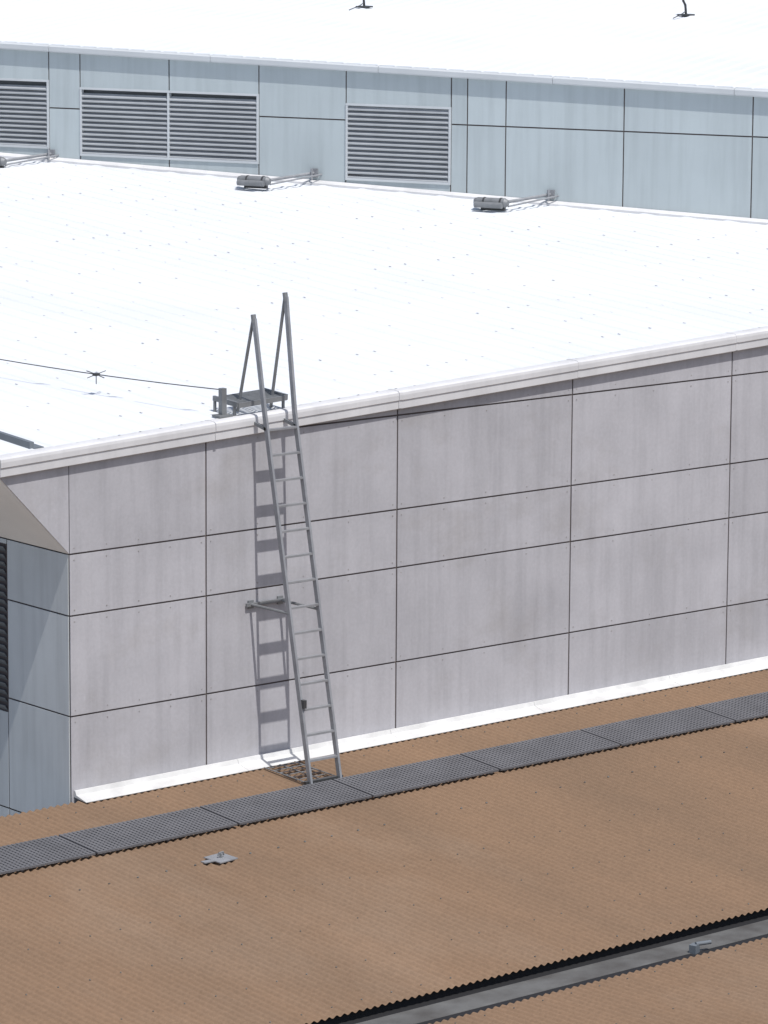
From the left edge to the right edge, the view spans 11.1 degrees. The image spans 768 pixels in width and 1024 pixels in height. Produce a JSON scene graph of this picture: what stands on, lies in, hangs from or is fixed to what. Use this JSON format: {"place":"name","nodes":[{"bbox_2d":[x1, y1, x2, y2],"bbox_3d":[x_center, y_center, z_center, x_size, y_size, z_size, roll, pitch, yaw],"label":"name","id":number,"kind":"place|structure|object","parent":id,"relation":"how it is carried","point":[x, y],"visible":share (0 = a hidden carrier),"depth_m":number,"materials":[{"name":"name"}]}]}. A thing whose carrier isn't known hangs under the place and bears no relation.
{"place":"outdoors","nodes":[
{"label":"outdoors","id":0,"kind":"place"},
{"bbox_2d":[0,431,43,448],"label":"roof edge gutter","id":1,"kind":"object","parent":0,"point":[16,440],"visible":1,"depth_m":45.64,"materials":[{"name":"grey metal"}]},
{"bbox_2d":[0,149,58,167],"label":"wall spotlight","id":2,"kind":"object","parent":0,"point":[50,153],"depth_m":65.15,"materials":[{"name":"grey metal"}]},
{"bbox_2d":[236,168,321,188],"bbox_3d":[-1.700,-5.353,63.213,1.470,0.270,0.564,-8,13,-39],"label":"wall spotlight","id":3,"kind":"object","parent":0,"point":[259,182],"depth_m":62.89,"materials":[{"name":"grey metal"}]},
{"bbox_2d":[0,152,767,224],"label":"wall base flashing","id":4,"kind":"object","parent":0,"point":[417,191],"depth_m":62.89,"materials":[{"name":"white metal"}]},
{"bbox_2d":[48,52,767,217],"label":"wall joints","id":5,"kind":"object","parent":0,"point":[505,126],"depth_m":61.99,"materials":[{"name":"black rubber"}]},
{"bbox_2d":[0,41,767,97],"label":"eaves fascia","id":6,"kind":"structure","parent":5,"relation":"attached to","point":[484,75],"depth_m":62.62,"materials":[{"name":"white metal"}]},
{"bbox_2d":[473,190,558,210],"bbox_3d":[2.038,-4.872,61.543,1.470,0.270,0.564,-8,13,-39],"label":"wall spotlight","id":7,"kind":"object","parent":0,"point":[494,204],"depth_m":61.22,"materials":[{"name":"grey metal"}]},
{"bbox_2d":[305,908,767,1023],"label":"gutter upstand","id":8,"kind":"object","parent":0,"point":[514,975],"depth_m":41.36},
{"bbox_2d":[356,920,767,1023],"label":"gutter tray","id":9,"kind":"object","parent":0,"point":[544,983],"depth_m":41.18,"materials":[{"name":"grey metal"}]},
{"bbox_2d":[689,940,711,954],"bbox_3d":[3.366,4.641,42.100,0.265,0.121,0.121,-8,13,-39],"label":"gutter bracket","id":10,"kind":"object","parent":9,"relation":"on","point":[694,948],"visible":1,"depth_m":42.04,"materials":[{"name":"grey metal"}]},
{"bbox_3d":[10.019,8.509,38.787,28.600,6.614,13.720,-8,13,-39],"label":"lower building body","id":11,"kind":"object","parent":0,"visible":0},
{"bbox_2d":[428,938,767,1023],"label":"roof sheet","id":12,"kind":"object","parent":11,"relation":"on","point":[740,973],"visible":1,"depth_m":40.31,"materials":[{"name":"brown metal"}]},
{"bbox_2d":[20,687,761,1023],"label":"roof screws","id":13,"kind":"object","parent":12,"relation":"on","point":[404,865],"visible":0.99,"depth_m":43.56,"materials":[{"name":"metal"}]},
{"label":"ground","id":14,"kind":"structure","parent":0,"visible":0},
{"bbox_2d":[0,537,58,812],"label":"wall","id":15,"kind":"structure","parent":14,"relation":"on","point":[5,614],"depth_m":47.04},
{"bbox_2d":[0,546,7,709],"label":"side louvre blades","id":16,"kind":"object","parent":15,"relation":"attached to","point":[2,586],"visible":1,"depth_m":47.06,"materials":[{"name":"metal"}]},
{"bbox_2d":[0,479,67,553],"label":"wing soffit","id":17,"kind":"structure","parent":15,"relation":"on","point":[19,522],"depth_m":45.87,"materials":[{"name":"beige metal"}]},
{"bbox_2d":[0,466,68,553],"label":"front wing panel","id":18,"kind":"structure","parent":17,"relation":"attached to","point":[42,497],"depth_m":45.52,"materials":[{"name":"grey metal"}]},
{"bbox_2d":[0,538,69,816],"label":"side wall panels","id":19,"kind":"object","parent":15,"relation":"attached to","point":[34,750],"visible":0.66,"depth_m":46.62,"materials":[{"name":"grey metal"}]},
{"bbox_2d":[0,60,447,177],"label":"wall","id":20,"kind":"structure","parent":14,"relation":"on","point":[130,92],"depth_m":64.68,"materials":[{"name":"grey metal"}]},
{"bbox_2d":[0,49,767,218],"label":"wall panels","id":21,"kind":"object","parent":20,"relation":"attached to","point":[703,174],"visible":0.99,"depth_m":62.07,"materials":[{"name":"grey metal"}]},
{"bbox_2d":[0,78,451,184],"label":"louvre frames","id":22,"kind":"structure","parent":21,"relation":"on","point":[82,89],"depth_m":64.21,"materials":[{"name":"grey metal"}]},
{"bbox_2d":[0,84,448,182],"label":"louvre blades","id":23,"kind":"object","parent":22,"relation":"in","point":[366,153],"visible":1,"depth_m":64.26,"materials":[{"name":"grey metal"}]},
{"bbox_2d":[0,0,767,88],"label":"top white roof","id":24,"kind":"structure","parent":20,"relation":"on","point":[715,43],"depth_m":67.12,"materials":[{"name":"paint"}]},
{"bbox_2d":[349,0,372,9],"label":"roof anchor","id":25,"kind":"object","parent":24,"relation":"on","point":[363,6],"visible":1,"depth_m":70.57,"materials":[{"name":"metal"}]},
{"bbox_2d":[673,0,694,18],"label":"roof anchor","id":26,"kind":"object","parent":24,"relation":"on","point":[685,9],"visible":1,"depth_m":69.55,"materials":[{"name":"metal"}]},
{"bbox_2d":[57,370,767,802],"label":"wall","id":27,"kind":"structure","parent":14,"relation":"on","point":[425,562],"depth_m":49.26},
{"bbox_2d":[0,326,767,477],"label":"parapet capping","id":28,"kind":"object","parent":27,"relation":"on","point":[80,452],"visible":1,"depth_m":48.40,"materials":[{"name":"white metal"}]},
{"bbox_2d":[0,158,767,454],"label":"white metal roof","id":29,"kind":"structure","parent":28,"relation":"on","point":[580,262],"depth_m":55.06,"materials":[{"name":"paint"}]},
{"bbox_2d":[0,359,232,417],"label":"safety cable","id":30,"kind":"object","parent":29,"relation":"on","point":[222,398],"visible":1,"depth_m":47.17,"materials":[{"name":"metal"}]},
{"bbox_2d":[0,165,767,429],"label":"roof fixings","id":31,"kind":"object","parent":29,"relation":"on","point":[305,297],"visible":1,"depth_m":55.86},
{"bbox_2d":[205,332,738,439],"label":"capping joint covers","id":32,"kind":"object","parent":28,"relation":"on","point":[399,401],"visible":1,"depth_m":48.62,"materials":[{"name":"white metal"}]},
{"bbox_2d":[69,346,767,802],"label":"front wall panels","id":33,"kind":"object","parent":27,"relation":"attached to","point":[161,652],"visible":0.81,"depth_m":49.30,"materials":[{"name":"grey metal"}]},
{"bbox_2d":[74,370,767,722],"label":"panel fixings","id":34,"kind":"object","parent":33,"relation":"attached to","point":[401,561],"visible":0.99,"depth_m":49.28,"materials":[{"name":"metal"}]},
{"bbox_3d":[2.811,6.709,47.358,28.600,7.090,7.000,-8,13,-39],"label":"building body","id":35,"kind":"object","parent":14,"relation":"on","visible":0},
{"bbox_2d":[0,669,767,1023],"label":"roof sheet","id":36,"kind":"object","parent":35,"relation":"on","point":[484,887],"visible":0.99,"depth_m":43.82,"materials":[{"name":"metal"}]},
{"bbox_2d":[201,851,237,863],"bbox_3d":[-1.877,3.864,44.247,0.263,0.091,0.419,9,13,42],"label":"roof anchor plate","id":37,"kind":"object","parent":36,"relation":"on","point":[221,857],"visible":1,"depth_m":44.27,"materials":[{"name":"metal"}]},
{"bbox_2d":[213,292,342,784],"bbox_3d":[-1.216,0.295,47.353,0.780,5.797,1.760,-8,13,-39],"label":"roof access ladder","id":38,"kind":"object","parent":36,"relation":"on","point":[262,396],"visible":1,"depth_m":47.28,"materials":[{"name":"metal"}]},
{"bbox_2d":[0,691,767,874],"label":"roof walkway","id":39,"kind":"structure","parent":36,"relation":"on","point":[54,849],"depth_m":47.13,"materials":[{"name":"grey metal"}]},
{"bbox_2d":[74,656,767,802],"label":"base flashing","id":40,"kind":"object","parent":36,"relation":"on","point":[174,778],"visible":1,"depth_m":49.48,"materials":[{"name":"white metal"}]},
{"bbox_2d":[337,915,767,1023],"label":"gutter sealant","id":41,"kind":"object","parent":35,"relation":"attached to","point":[537,975],"depth_m":41.26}
]}

